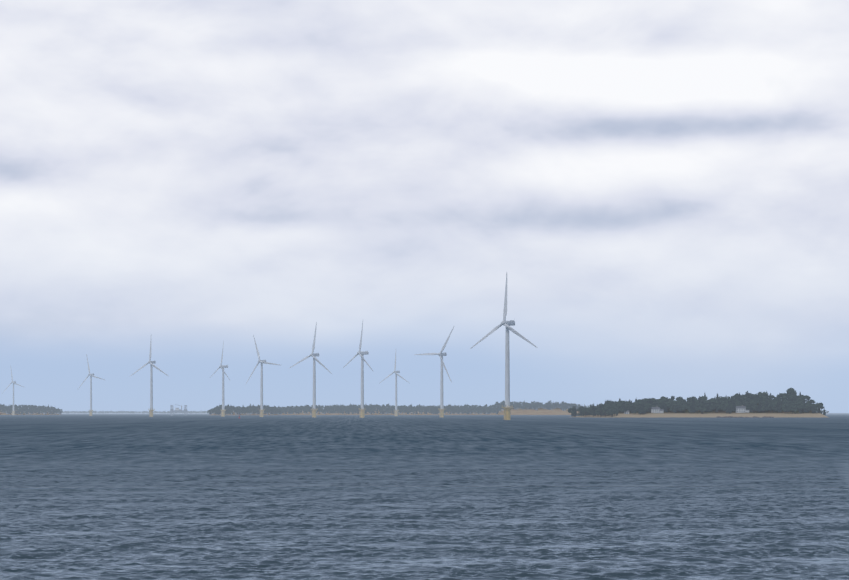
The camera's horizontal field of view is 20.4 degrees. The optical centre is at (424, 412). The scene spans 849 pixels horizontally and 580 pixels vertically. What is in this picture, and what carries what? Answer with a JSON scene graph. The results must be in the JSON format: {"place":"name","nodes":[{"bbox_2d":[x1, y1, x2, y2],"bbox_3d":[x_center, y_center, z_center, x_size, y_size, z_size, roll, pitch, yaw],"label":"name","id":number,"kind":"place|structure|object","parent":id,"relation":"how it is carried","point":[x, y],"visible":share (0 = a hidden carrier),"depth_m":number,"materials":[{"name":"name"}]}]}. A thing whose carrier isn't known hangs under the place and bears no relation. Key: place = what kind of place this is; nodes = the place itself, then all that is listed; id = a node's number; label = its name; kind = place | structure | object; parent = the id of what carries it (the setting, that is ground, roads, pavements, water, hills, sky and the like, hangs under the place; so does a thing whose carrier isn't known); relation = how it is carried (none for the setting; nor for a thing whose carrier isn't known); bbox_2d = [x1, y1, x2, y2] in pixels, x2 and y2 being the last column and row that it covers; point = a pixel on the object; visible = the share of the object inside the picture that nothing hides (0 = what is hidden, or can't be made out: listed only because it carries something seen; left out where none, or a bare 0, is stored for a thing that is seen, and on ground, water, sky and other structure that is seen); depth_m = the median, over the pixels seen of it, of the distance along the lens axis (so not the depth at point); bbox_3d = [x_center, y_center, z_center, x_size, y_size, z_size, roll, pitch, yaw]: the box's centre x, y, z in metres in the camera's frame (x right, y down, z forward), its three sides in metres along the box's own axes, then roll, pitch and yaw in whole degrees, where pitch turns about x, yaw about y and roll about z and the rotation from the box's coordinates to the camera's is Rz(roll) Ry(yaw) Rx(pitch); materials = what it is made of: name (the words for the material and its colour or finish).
{"place":"outdoors","nodes":[
{"label":"outdoors","id":0,"kind":"place"},
{"bbox_2d":[0,410,60,414],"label":"shoreline","id":1,"kind":"structure","parent":0,"point":[2,413],"depth_m":7014.91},
{"bbox_2d":[0,404,61,414],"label":"island trees","id":2,"kind":"object","parent":1,"relation":"on","point":[23,409],"visible":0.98,"depth_m":7041.44,"materials":[{"name":"green plant"}]},
{"bbox_2d":[61,412,208,413],"bbox_3d":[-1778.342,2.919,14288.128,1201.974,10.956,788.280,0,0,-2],"label":"shore ground","id":3,"kind":"structure","parent":0,"point":[131,413],"depth_m":14138.23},
{"bbox_2d":[62,410,206,413],"bbox_3d":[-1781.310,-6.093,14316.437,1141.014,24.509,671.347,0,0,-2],"label":"shore trees","id":4,"kind":"object","parent":3,"relation":"on","point":[143,412],"visible":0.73,"depth_m":14171.98,"materials":[{"name":"green plant"}]},
{"bbox_2d":[211,412,279,414],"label":"shore","id":5,"kind":"structure","parent":0,"point":[246,414],"depth_m":6016.08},
{"bbox_2d":[207,404,281,414],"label":"trees","id":6,"kind":"object","parent":5,"relation":"on","point":[239,410],"visible":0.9,"depth_m":6031.46,"materials":[{"name":"green plant"}]},
{"bbox_2d":[0,413,848,579],"bbox_3d":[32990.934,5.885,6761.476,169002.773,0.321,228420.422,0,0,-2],"label":"sea","id":7,"kind":"structure","parent":0,"point":[346,497],"depth_m":163.43,"materials":[{"name":"blue liquid"}]},
{"bbox_2d":[4,365,22,414],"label":"wind turbine","id":8,"kind":"object","parent":7,"relation":"in","point":[13,411],"visible":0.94,"depth_m":5717.12,"materials":[{"name":"white paint"}]},
{"bbox_2d":[77,354,103,415],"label":"wind turbine","id":9,"kind":"object","parent":7,"relation":"in","point":[91,376],"visible":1,"depth_m":4597.25,"materials":[{"name":"white paint"}]},
{"bbox_2d":[131,341,167,416],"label":"wind turbine","id":10,"kind":"object","parent":7,"relation":"in","point":[152,365],"visible":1,"depth_m":3471.97,"materials":[{"name":"white paint"}]},
{"bbox_2d":[170,404,187,415],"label":"offshore platform","id":11,"kind":"structure","parent":7,"relation":"in","point":[185,410],"depth_m":5176.51,"materials":[{"name":"paint"}]},
{"bbox_2d":[213,341,229,416],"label":"wind turbine","id":12,"kind":"object","parent":7,"relation":"in","point":[222,367],"visible":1,"depth_m":3793.67,"materials":[{"name":"white paint"}]},
{"bbox_2d":[245,335,279,416],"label":"wind turbine","id":13,"kind":"object","parent":7,"relation":"in","point":[261,410],"visible":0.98,"depth_m":3410.98,"materials":[{"name":"white paint"}]},
{"bbox_2d":[290,322,331,416],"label":"wind turbine","id":14,"kind":"object","parent":7,"relation":"in","point":[314,355],"visible":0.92,"depth_m":3029.14,"materials":[{"name":"white paint"}]},
{"bbox_2d":[343,322,373,417],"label":"wind turbine","id":15,"kind":"object","parent":7,"relation":"in","point":[362,409],"visible":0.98,"depth_m":2932.12,"materials":[{"name":"white paint"}]},
{"bbox_2d":[380,353,408,415],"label":"wind turbine","id":16,"kind":"object","parent":7,"relation":"in","point":[396,410],"visible":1,"depth_m":4285.67,"materials":[{"name":"white paint"}]},
{"bbox_2d":[414,325,454,417],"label":"wind turbine","id":17,"kind":"object","parent":7,"relation":"in","point":[441,355],"visible":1,"depth_m":3000.44,"materials":[{"name":"white paint"}]},
{"bbox_2d":[470,273,537,419],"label":"wind turbine","id":18,"kind":"object","parent":7,"relation":"in","point":[507,407],"visible":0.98,"depth_m":1957.14,"materials":[{"name":"white paint"}]},
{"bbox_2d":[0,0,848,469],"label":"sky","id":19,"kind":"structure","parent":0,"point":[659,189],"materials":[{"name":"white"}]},
{"bbox_2d":[280,406,577,414],"bbox_3d":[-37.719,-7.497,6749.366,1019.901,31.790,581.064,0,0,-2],"label":"shore ground","id":20,"kind":"structure","parent":0,"point":[542,411],"depth_m":6570.19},
{"bbox_2d":[272,400,584,414],"bbox_3d":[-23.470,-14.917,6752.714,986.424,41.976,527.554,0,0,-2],"label":"shore trees","id":21,"kind":"object","parent":20,"relation":"on","point":[419,409],"visible":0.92,"depth_m":6661.81,"materials":[{"name":"green plant"}]},
{"bbox_2d":[573,403,826,417],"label":"island","id":22,"kind":"structure","parent":0,"point":[722,413],"depth_m":3041.60,"materials":[{"name":"beige sand"}]},
{"bbox_2d":[651,406,663,412],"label":"house","id":23,"kind":"structure","parent":22,"relation":"on","point":[657,409],"depth_m":3072.89,"materials":[{"name":"grey"}]},
{"bbox_2d":[568,388,825,416],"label":"shore trees","id":24,"kind":"object","parent":22,"relation":"on","point":[789,400],"visible":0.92,"depth_m":3099.06,"materials":[{"name":"green plant"}]},
{"bbox_2d":[735,405,748,412],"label":"house","id":25,"kind":"structure","parent":22,"relation":"on","point":[741,409],"depth_m":3073.67,"materials":[{"name":"grey"}]},
{"bbox_2d":[717,416,773,417],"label":"shore rocks","id":26,"kind":"object","parent":22,"relation":"on","point":[743,417],"visible":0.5,"depth_m":2999.13,"materials":[{"name":"grey stone"}]}
]}

